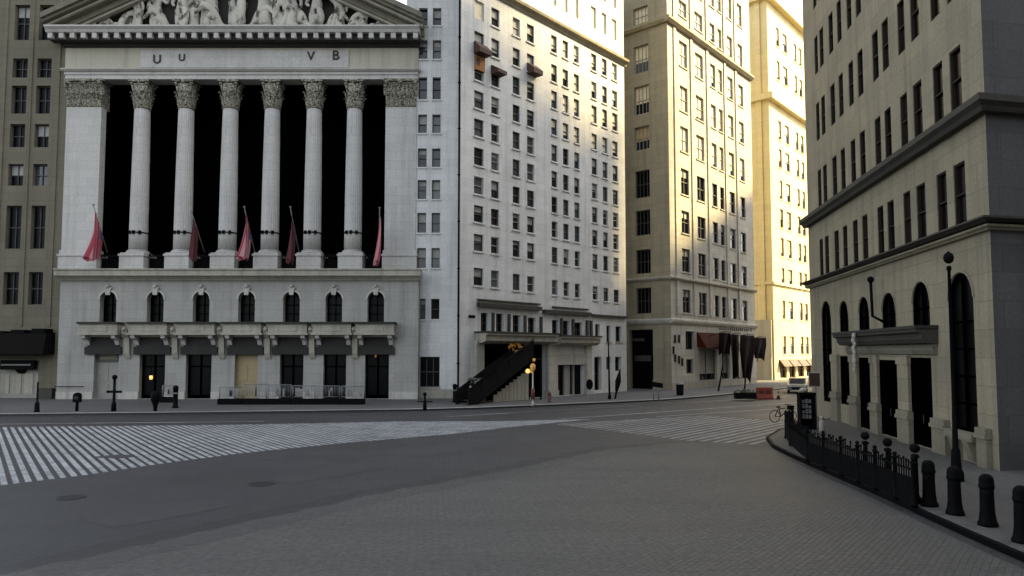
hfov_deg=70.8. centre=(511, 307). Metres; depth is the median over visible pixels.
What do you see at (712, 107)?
window
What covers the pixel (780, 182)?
window
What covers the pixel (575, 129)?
window
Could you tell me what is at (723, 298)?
window
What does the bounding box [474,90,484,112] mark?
window
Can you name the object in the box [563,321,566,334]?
window
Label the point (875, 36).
window
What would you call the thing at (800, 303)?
window
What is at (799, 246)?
window
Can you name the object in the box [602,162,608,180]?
window
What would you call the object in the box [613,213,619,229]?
window
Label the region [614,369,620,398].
furled parasol
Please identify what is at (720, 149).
window
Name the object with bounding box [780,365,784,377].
shop window
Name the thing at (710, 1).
window
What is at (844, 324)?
arched window
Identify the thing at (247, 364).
door
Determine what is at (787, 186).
window
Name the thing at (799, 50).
window
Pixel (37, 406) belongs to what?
street post
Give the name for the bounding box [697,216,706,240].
window
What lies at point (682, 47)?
window
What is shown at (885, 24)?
window
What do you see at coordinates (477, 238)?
window
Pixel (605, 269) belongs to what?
window
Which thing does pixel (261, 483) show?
manhole cover
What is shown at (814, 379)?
sign board
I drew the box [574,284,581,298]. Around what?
window
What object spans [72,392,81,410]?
parking meter
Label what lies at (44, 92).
window
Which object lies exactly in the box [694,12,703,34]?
window
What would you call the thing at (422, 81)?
window
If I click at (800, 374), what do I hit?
shop window
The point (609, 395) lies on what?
street pole
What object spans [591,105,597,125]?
window
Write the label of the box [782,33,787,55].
window
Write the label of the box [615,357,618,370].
window
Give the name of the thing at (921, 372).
door
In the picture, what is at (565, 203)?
window
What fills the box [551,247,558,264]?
window
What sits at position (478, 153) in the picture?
window
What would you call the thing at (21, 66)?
window
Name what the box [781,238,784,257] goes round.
window
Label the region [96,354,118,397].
door
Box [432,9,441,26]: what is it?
window
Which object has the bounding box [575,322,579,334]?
window
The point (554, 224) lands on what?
window
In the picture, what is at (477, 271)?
window
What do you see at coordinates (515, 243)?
window
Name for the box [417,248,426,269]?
window
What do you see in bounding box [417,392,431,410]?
fire standpipe
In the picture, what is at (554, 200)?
window
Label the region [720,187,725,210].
window
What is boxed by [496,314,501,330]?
window
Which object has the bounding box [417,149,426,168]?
window
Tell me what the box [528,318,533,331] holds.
window
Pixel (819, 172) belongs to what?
window
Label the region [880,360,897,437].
door
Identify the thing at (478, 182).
window
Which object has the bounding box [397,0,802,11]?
sky
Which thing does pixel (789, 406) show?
bicycle
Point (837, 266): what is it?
window
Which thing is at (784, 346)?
window
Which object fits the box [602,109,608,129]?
window
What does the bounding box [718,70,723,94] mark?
window
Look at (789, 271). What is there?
window
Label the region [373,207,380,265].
flag
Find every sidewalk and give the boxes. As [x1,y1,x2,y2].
[0,377,807,412]
[779,420,1023,537]
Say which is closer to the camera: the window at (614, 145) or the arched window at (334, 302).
the arched window at (334, 302)
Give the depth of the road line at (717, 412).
47.55 m
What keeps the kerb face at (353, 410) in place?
on the ground
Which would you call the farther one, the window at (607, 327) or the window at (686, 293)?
the window at (686, 293)
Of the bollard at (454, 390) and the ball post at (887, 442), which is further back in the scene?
the bollard at (454, 390)
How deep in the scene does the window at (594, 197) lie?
68.66 m
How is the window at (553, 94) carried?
in the office block
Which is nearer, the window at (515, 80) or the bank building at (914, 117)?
the bank building at (914, 117)
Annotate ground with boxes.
[0,387,1023,574]
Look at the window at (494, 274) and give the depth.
57.83 m
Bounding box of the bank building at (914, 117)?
[799,0,1023,470]
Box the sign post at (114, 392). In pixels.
[106,375,121,410]
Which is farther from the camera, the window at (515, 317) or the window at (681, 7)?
the window at (681, 7)
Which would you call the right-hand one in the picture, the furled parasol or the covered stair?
the furled parasol
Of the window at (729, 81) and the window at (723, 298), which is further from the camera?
the window at (729, 81)
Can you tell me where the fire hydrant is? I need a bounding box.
[547,392,551,402]
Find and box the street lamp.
[943,251,964,481]
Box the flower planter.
[734,389,756,398]
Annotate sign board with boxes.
[808,372,819,426]
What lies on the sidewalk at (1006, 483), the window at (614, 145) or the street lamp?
the street lamp
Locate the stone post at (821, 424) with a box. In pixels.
[818,416,824,432]
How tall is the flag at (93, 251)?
4.649 m
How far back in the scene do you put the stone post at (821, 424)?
34.45 m
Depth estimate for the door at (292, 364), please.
59.79 m
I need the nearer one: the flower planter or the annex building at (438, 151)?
the flower planter
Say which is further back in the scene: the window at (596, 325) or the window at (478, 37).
the window at (596, 325)
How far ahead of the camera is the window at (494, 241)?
57.99 m
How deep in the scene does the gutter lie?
47.62 m
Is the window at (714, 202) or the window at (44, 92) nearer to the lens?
the window at (44, 92)
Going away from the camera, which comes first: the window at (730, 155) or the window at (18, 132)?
the window at (18, 132)
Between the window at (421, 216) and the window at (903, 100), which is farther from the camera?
the window at (421, 216)
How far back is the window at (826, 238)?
42.63 m
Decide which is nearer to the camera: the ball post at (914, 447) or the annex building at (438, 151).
the ball post at (914, 447)
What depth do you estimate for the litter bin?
64.29 m
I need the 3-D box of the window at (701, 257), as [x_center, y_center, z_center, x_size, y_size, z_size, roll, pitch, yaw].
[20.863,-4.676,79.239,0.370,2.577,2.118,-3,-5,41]
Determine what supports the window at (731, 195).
in the corner building at (690, 284)
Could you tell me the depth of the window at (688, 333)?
76.88 m
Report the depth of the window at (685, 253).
76.70 m
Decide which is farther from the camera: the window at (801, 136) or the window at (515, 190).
the window at (801, 136)
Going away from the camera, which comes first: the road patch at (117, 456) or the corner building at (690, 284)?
the road patch at (117, 456)
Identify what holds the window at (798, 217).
in the sunlit building at (780, 234)
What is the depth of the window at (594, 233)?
68.41 m
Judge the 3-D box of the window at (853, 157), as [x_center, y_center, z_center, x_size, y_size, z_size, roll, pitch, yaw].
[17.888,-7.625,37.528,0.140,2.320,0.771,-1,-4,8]
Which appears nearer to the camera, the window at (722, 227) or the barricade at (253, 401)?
the barricade at (253, 401)
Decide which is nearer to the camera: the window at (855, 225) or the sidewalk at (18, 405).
the window at (855, 225)
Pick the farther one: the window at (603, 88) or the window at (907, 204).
the window at (603, 88)
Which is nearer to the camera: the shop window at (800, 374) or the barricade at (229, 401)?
the barricade at (229, 401)
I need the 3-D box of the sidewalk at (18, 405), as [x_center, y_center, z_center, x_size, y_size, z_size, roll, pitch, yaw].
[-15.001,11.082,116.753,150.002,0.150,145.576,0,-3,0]
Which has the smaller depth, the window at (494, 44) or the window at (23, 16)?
the window at (494, 44)
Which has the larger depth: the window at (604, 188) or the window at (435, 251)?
the window at (604, 188)
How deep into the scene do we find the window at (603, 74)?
70.77 m
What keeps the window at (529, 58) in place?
in the office block
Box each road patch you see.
[80,499,231,527]
[95,454,139,457]
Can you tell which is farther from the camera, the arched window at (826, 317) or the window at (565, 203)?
the window at (565, 203)
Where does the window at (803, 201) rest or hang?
in the sunlit building at (780, 234)
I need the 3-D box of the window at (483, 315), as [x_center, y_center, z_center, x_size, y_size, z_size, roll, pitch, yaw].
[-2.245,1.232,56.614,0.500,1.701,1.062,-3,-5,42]
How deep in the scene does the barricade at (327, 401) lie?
52.95 m
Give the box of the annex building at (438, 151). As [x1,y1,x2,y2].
[407,0,460,397]
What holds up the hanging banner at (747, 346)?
attached to the corner building at (690, 284)
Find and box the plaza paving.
[0,445,1023,575]
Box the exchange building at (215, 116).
[40,0,424,398]
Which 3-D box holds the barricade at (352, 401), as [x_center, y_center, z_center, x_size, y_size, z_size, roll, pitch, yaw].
[-11.779,6.442,53.248,1.768,1.366,0.560,0,-3,0]
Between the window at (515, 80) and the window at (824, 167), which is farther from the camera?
the window at (515, 80)
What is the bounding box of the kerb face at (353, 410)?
[0,385,807,415]
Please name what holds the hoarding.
on the sidewalk at (18, 405)
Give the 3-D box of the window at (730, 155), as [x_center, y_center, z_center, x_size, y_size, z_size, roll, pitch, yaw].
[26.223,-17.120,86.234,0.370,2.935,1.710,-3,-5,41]
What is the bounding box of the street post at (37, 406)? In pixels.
[34,382,39,411]
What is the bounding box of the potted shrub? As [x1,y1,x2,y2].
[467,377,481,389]
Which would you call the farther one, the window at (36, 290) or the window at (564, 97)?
the window at (564, 97)
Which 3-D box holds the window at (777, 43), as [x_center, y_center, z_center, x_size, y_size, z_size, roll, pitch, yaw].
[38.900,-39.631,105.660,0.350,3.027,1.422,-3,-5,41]
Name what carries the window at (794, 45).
in the sunlit building at (780, 234)
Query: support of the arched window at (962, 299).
in the bank building at (914, 117)
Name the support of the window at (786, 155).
in the sunlit building at (780, 234)
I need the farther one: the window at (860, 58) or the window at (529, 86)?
the window at (529, 86)
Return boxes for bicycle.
[769,404,796,421]
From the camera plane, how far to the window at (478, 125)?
57.15 m
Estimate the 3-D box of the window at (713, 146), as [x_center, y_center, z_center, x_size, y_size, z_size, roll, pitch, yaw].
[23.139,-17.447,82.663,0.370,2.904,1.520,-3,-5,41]
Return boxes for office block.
[460,0,629,402]
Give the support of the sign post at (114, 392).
on the sidewalk at (18, 405)
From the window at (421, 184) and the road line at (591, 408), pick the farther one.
the window at (421, 184)
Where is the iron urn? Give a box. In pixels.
[150,391,160,410]
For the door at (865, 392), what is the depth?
36.32 m
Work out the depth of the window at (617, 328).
70.96 m
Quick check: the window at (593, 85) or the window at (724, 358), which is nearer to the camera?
the window at (593, 85)
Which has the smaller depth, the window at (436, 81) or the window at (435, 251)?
the window at (435, 251)
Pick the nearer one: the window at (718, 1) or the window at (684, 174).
the window at (684, 174)
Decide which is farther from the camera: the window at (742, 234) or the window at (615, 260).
the window at (742, 234)
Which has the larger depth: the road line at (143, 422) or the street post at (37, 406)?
the street post at (37, 406)
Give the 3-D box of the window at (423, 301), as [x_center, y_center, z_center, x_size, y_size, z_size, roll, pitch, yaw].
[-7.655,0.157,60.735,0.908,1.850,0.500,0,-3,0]
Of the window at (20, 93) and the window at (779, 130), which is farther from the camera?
the window at (779, 130)
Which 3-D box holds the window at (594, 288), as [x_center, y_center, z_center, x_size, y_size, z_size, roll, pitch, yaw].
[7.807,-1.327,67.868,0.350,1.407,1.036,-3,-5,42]
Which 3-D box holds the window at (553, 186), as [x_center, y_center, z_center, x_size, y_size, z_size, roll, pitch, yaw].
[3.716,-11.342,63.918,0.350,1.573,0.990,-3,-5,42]
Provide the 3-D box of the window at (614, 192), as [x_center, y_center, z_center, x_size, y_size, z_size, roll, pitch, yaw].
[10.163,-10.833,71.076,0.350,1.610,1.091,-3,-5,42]
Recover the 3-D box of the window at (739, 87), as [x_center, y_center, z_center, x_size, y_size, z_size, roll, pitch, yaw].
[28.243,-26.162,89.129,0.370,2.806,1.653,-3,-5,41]
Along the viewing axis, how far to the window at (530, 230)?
61.40 m
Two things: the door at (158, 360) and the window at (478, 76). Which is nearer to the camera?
the window at (478, 76)
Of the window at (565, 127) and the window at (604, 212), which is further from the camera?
the window at (604, 212)
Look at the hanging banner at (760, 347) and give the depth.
86.74 m
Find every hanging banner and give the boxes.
[708,331,730,355]
[730,333,740,378]
[740,334,754,382]
[754,336,765,361]
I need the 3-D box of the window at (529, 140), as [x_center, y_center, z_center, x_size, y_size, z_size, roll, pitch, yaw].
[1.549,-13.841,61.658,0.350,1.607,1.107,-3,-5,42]
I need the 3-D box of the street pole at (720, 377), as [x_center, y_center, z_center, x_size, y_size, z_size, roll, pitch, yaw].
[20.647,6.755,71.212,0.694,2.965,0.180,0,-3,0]
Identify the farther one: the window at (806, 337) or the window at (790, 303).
the window at (806, 337)
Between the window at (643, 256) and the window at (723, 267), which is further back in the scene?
the window at (723, 267)
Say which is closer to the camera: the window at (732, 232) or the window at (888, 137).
the window at (888, 137)
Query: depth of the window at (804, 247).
111.37 m
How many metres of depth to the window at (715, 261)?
82.28 m
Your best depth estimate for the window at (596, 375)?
68.20 m
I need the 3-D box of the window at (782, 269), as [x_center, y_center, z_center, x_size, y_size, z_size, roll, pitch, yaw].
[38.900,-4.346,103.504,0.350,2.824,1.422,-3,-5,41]
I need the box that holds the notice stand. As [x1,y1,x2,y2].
[651,380,662,400]
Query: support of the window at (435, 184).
in the annex building at (438, 151)
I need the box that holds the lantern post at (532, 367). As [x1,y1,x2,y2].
[526,358,535,405]
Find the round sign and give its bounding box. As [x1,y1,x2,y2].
[586,379,592,389]
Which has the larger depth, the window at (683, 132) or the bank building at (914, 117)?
the window at (683, 132)
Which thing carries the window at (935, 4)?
in the bank building at (914, 117)
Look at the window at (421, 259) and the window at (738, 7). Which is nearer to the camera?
the window at (421, 259)
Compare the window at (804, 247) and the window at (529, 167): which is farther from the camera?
the window at (804, 247)
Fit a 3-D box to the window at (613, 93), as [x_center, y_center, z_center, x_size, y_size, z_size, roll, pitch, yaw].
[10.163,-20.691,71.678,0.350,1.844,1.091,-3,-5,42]
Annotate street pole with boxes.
[608,340,610,398]
[718,361,723,390]
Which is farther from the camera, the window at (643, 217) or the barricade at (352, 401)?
the window at (643, 217)
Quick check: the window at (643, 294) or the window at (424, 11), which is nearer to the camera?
the window at (424, 11)
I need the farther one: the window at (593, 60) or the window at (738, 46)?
the window at (738, 46)
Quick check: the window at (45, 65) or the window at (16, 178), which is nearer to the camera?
the window at (16, 178)
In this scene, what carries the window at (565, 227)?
in the office block
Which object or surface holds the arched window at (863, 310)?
in the bank building at (914, 117)
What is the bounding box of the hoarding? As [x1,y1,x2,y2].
[493,371,528,401]
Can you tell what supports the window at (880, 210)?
in the bank building at (914, 117)
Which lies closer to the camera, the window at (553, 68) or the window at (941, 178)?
the window at (941, 178)
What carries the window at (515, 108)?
in the office block
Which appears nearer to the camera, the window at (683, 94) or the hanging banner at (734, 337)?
the window at (683, 94)
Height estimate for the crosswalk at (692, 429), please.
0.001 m
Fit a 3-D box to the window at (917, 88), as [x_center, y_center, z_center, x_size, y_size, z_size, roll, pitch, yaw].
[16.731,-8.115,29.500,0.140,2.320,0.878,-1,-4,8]
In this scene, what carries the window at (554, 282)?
in the office block
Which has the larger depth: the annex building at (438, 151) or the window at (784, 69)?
the window at (784, 69)
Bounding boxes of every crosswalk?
[0,419,586,484]
[557,416,784,443]
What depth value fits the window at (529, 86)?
62.12 m
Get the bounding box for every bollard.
[172,385,178,407]
[452,384,456,402]
[920,460,938,507]
[945,466,964,515]
[977,473,998,527]
[1011,485,1023,544]
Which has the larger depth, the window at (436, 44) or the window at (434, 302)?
the window at (436, 44)
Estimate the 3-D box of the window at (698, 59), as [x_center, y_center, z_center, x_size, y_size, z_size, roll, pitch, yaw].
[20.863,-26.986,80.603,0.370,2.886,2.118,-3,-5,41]
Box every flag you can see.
[82,204,107,261]
[188,211,204,260]
[236,206,254,260]
[286,206,298,263]
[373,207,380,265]
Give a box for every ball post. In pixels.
[860,432,869,449]
[883,438,891,462]
[909,443,921,503]
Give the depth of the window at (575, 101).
67.02 m
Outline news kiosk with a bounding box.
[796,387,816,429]
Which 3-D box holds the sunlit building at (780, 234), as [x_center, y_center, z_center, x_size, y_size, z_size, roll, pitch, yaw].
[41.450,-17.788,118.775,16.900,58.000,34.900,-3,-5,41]
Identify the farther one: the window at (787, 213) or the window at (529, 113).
the window at (787, 213)
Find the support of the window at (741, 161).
in the corner building at (690, 284)
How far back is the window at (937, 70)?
27.93 m
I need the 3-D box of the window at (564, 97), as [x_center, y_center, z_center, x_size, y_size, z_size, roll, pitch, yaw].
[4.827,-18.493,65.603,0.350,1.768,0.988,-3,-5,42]
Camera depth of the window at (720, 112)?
84.79 m
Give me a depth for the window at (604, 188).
70.02 m
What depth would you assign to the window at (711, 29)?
83.88 m
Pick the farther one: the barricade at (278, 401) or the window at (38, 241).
the window at (38, 241)
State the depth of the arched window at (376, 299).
60.28 m
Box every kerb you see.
[0,387,785,413]
[769,419,1023,551]
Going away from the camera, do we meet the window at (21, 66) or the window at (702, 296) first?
the window at (21, 66)
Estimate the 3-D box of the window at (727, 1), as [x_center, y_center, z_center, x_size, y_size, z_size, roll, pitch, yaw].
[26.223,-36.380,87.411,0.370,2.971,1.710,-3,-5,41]
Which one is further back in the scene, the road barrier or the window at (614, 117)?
the window at (614, 117)
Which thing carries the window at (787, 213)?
in the sunlit building at (780, 234)
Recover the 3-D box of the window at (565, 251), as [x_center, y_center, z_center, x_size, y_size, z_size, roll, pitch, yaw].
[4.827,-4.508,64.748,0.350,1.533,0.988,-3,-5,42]
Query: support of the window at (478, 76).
in the office block
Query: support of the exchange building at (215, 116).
on the ground
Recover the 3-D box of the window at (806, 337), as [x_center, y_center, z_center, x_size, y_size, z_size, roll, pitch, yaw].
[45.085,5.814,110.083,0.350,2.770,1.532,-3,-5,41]
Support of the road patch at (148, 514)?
on the ground
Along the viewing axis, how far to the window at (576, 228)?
66.36 m
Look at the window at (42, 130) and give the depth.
61.90 m
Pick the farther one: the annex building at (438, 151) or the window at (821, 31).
the annex building at (438, 151)
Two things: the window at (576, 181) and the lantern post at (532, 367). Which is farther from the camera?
the window at (576, 181)
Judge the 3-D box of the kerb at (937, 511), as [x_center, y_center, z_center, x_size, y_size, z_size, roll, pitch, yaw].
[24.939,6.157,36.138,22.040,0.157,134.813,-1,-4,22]
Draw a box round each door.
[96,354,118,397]
[141,354,164,397]
[188,354,211,397]
[236,354,257,397]
[281,354,303,397]
[324,354,345,397]
[366,354,388,397]
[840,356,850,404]
[859,358,871,428]
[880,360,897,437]
[911,358,932,447]
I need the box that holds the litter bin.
[676,382,683,394]
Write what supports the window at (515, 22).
in the office block
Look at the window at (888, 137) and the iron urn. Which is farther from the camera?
the iron urn
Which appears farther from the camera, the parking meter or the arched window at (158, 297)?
the arched window at (158, 297)
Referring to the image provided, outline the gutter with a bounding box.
[0,386,807,416]
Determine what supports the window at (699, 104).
in the corner building at (690, 284)
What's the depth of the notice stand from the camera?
56.68 m
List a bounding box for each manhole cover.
[54,494,85,499]
[247,481,275,486]
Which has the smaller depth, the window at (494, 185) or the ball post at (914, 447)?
the ball post at (914, 447)
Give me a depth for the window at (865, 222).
36.12 m
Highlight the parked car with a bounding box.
[787,377,807,392]
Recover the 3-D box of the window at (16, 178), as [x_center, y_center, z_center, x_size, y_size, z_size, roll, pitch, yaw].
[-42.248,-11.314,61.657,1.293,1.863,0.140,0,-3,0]
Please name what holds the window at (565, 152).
in the office block
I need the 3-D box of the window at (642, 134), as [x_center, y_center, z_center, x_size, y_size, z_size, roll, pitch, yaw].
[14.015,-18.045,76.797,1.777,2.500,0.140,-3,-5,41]
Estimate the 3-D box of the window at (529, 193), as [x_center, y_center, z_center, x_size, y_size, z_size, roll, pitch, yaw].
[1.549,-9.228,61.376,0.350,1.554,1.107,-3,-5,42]
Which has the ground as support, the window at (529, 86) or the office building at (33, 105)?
the office building at (33, 105)
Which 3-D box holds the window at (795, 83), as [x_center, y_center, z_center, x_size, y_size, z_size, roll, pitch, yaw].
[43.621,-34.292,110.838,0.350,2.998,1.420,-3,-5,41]
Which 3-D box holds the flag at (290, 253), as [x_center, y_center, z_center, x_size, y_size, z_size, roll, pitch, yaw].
[-18.202,-5.901,59.727,0.510,4.644,2.729,0,-3,0]
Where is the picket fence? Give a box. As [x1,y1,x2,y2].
[784,408,917,507]
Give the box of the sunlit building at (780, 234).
[749,0,811,379]
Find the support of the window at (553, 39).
in the office block
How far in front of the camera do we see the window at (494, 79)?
58.77 m
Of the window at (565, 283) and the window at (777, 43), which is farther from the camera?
the window at (777, 43)
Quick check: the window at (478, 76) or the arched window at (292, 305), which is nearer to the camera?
the window at (478, 76)
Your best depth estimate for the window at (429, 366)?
60.61 m
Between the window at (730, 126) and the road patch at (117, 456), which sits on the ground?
the road patch at (117, 456)
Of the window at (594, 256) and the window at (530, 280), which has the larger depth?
the window at (594, 256)
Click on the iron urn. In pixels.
(155, 397)
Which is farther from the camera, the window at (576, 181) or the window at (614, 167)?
the window at (614, 167)
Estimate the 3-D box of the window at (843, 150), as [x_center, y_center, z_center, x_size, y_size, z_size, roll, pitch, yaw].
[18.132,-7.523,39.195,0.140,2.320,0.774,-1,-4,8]
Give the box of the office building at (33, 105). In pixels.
[0,0,66,398]
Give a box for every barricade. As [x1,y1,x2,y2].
[160,385,174,402]
[217,387,242,404]
[242,384,267,404]
[266,384,291,404]
[291,385,315,404]
[315,386,340,404]
[340,386,364,404]
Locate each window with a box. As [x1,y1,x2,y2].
[5,272,18,304]
[7,206,21,248]
[10,165,23,185]
[12,125,24,146]
[13,87,26,113]
[15,60,27,77]
[16,7,29,39]
[30,272,42,304]
[32,206,45,248]
[35,165,47,185]
[36,125,48,146]
[38,87,50,113]
[39,60,51,77]
[41,7,49,39]
[98,284,117,321]
[145,284,165,321]
[191,284,210,321]
[236,284,256,321]
[281,284,301,321]
[324,284,343,321]
[366,284,385,321]
[416,181,426,200]
[416,213,426,233]
[417,78,427,100]
[417,115,427,134]
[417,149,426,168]
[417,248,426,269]
[418,41,427,60]
[419,9,427,26]
[419,357,439,388]
[420,299,425,320]
[430,213,440,233]
[430,248,440,269]
[430,299,439,320]
[431,78,441,100]
[431,115,440,134]
[431,149,440,168]
[431,181,440,200]
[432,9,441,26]
[432,41,441,60]
[473,119,484,139]
[473,147,484,168]
[473,176,484,196]
[473,205,484,224]
[473,234,484,253]
[473,268,484,287]
[474,31,482,43]
[474,69,484,84]
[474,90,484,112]
[481,313,485,330]
[490,181,500,200]
[490,209,500,227]
[490,237,500,255]
[490,270,500,289]
[491,8,500,29]
[491,38,500,60]
[491,74,500,89]
[491,97,500,117]
[491,124,500,144]
[491,153,500,172]
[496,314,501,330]
[512,18,520,39]
[512,48,520,69]
[512,77,520,97]
[512,105,520,124]
[512,132,520,151]
[512,159,521,178]
[512,187,521,205]
[512,213,521,231]
[512,241,521,258]
[512,274,521,291]
[513,315,517,331]
[526,24,535,45]
[526,54,532,71]
[526,82,535,102]
[527,110,535,129]
[527,136,535,156]
[527,164,535,182]
[527,190,535,209]
[527,216,535,234]
[527,243,535,260]
[527,276,535,293]
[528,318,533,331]
[551,35,557,55]
[551,64,557,84]
[551,91,558,110]
[551,119,558,137]
[551,145,558,163]
[551,171,558,189]
[551,197,558,214]
[551,222,558,239]
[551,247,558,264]
[551,280,558,296]
[552,320,556,332]
[562,41,569,60]
[562,69,569,89]
[562,95,569,115]
[562,123,569,141]
[563,149,569,167]
[563,175,569,192]
[563,200,569,217]
[563,224,570,241]
[563,249,570,266]
[563,282,570,297]
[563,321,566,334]
[573,46,579,65]
[573,74,580,93]
[574,99,580,119]
[574,127,580,145]
[574,152,580,170]
[574,178,580,195]
[574,203,580,219]
[574,226,580,243]
[574,251,581,267]
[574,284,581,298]
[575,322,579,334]
[591,54,597,73]
[591,82,597,101]
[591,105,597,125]
[591,134,597,151]
[591,158,598,176]
[592,184,598,200]
[592,207,598,224]
[592,230,598,247]
[592,254,598,270]
[592,286,599,301]
[594,357,598,389]
[595,324,600,340]
[601,59,607,78]
[602,86,607,105]
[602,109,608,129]
[602,137,608,154]
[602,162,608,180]
[602,187,608,203]
[603,210,608,226]
[603,232,609,249]
[603,256,609,272]
[603,288,609,302]
[606,326,611,342]
[611,63,617,82]
[612,91,618,109]
[612,113,618,133]
[612,141,618,158]
[612,166,618,183]
[613,190,619,206]
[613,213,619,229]
[613,234,619,251]
[613,258,619,273]
[613,290,619,303]
[615,326,622,342]
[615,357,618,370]
[634,6,647,24]
[635,44,647,73]
[635,85,648,114]
[636,126,648,150]
[636,170,649,198]
[637,210,649,235]
[637,249,650,273]
[637,288,650,313]
[678,0,687,20]
[679,41,687,70]
[680,86,688,114]
[680,126,689,154]
[681,169,689,197]
[681,210,690,235]
[682,248,691,273]
[683,290,691,314]
[685,331,691,349]
[686,359,690,373]
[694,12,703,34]
[695,53,703,81]
[696,96,704,123]
[696,135,705,162]
[697,176,705,203]
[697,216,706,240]
[698,253,707,277]
[699,293,707,316]
[699,350,714,380]
[709,0,714,9]
[709,23,715,45]
[710,64,716,89]
[711,105,716,130]
[711,143,717,169]
[712,184,718,208]
[713,222,718,244]
[713,258,719,280]
[714,295,720,317]
[717,0,721,14]
[717,29,722,51]
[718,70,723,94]
[719,110,723,133]
[719,147,724,172]
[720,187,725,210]
[721,225,725,246]
[721,260,726,281]
[722,297,727,318]
[722,353,727,378]
[726,0,732,21]
[727,36,732,59]
[727,77,733,101]
[728,115,734,139]
[729,153,735,177]
[729,192,735,215]
[730,229,736,250]
[731,263,737,284]
[731,298,737,320]
[735,344,742,378]
[736,3,742,29]
[737,44,741,66]
[738,85,743,108]
[739,122,744,145]
[740,159,745,182]
[740,197,746,219]
[741,233,746,253]
[742,267,747,286]
[742,301,748,321]
[776,28,779,48]
[777,62,780,82]
[778,121,781,141]
[779,149,782,169]
[779,180,783,200]
[780,209,783,228]
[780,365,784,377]
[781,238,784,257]
[781,268,785,287]
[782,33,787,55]
[782,300,786,319]
[783,66,788,88]
[783,336,786,354]
[784,125,789,146]
[785,153,790,173]
[786,184,791,203]
[786,212,791,231]
[787,240,792,259]
[788,270,793,288]
[788,301,793,320]
[789,336,794,354]
[789,366,793,376]
[793,43,797,63]
[794,75,797,95]
[796,133,799,151]
[796,159,799,178]
[797,189,800,208]
[798,48,802,68]
[798,217,801,235]
[798,243,802,262]
[798,366,802,376]
[799,80,803,99]
[799,272,802,290]
[800,303,803,321]
[801,136,804,155]
[801,162,805,181]
[801,337,804,354]
[802,192,805,210]
[803,245,807,263]
[805,304,808,321]
[806,337,809,354]
[806,366,810,375]
[814,36,817,74]
[816,102,819,140]
[818,169,821,205]
[820,27,823,67]
[820,238,823,274]
[821,95,825,135]
[822,301,831,401]
[823,164,826,201]
[825,236,828,272]
[829,12,832,53]
[830,84,834,124]
[832,156,836,195]
[834,230,839,269]
[837,0,841,42]
[839,72,843,116]
[840,301,848,331]
[841,148,845,189]
[843,225,847,266]
[847,0,851,28]
[849,60,853,105]
[851,139,855,181]
[853,220,858,262]
[856,0,860,17]
[858,49,863,96]
[859,297,869,329]
[860,130,865,175]
[862,214,868,258]
[872,29,878,80]
[875,116,881,164]
[878,205,884,253]
[882,17,888,71]
[883,293,895,327]
[885,106,891,157]
[888,199,894,249]
[897,0,904,54]
[900,92,907,146]
[904,191,911,243]
[910,0,919,41]
[913,80,922,136]
[913,282,929,324]
[917,182,926,238]
[931,0,939,21]
[933,61,943,122]
[937,171,947,230]
[950,45,961,110]
[951,273,977,431]
[954,160,966,224]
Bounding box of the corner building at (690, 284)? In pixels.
[623,0,757,389]
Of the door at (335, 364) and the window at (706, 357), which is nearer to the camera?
the door at (335, 364)
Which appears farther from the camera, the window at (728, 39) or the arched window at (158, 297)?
the window at (728, 39)
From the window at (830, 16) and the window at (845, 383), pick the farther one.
the window at (830, 16)
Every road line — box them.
[33,421,263,423]
[447,397,776,416]
[517,403,675,412]
[563,402,796,418]
[655,407,796,416]
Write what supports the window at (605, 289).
in the office block
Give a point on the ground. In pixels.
(37, 520)
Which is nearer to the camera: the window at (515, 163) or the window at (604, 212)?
the window at (515, 163)
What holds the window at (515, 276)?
in the office block
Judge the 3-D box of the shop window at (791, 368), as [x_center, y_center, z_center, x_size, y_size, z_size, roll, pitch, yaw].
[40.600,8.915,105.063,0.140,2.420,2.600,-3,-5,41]
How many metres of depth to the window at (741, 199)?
88.66 m
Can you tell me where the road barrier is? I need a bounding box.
[756,387,773,398]
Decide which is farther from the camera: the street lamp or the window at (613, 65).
the window at (613, 65)
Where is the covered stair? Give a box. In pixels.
[455,338,541,404]
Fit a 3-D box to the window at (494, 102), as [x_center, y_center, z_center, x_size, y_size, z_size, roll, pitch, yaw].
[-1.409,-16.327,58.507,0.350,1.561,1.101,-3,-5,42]
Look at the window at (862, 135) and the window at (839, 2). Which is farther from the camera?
the window at (839, 2)
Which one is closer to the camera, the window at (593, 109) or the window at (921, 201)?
the window at (921, 201)
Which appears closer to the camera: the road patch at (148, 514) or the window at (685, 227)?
the road patch at (148, 514)
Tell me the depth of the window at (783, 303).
103.60 m
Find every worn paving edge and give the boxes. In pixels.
[28,442,767,575]
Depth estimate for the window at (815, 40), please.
44.53 m
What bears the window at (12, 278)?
in the office building at (33, 105)
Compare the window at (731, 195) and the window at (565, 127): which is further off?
the window at (731, 195)
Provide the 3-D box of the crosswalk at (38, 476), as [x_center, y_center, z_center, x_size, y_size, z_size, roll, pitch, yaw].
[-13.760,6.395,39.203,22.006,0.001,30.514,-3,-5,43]
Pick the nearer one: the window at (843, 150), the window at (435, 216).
the window at (843, 150)
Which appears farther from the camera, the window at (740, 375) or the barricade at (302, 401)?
the window at (740, 375)

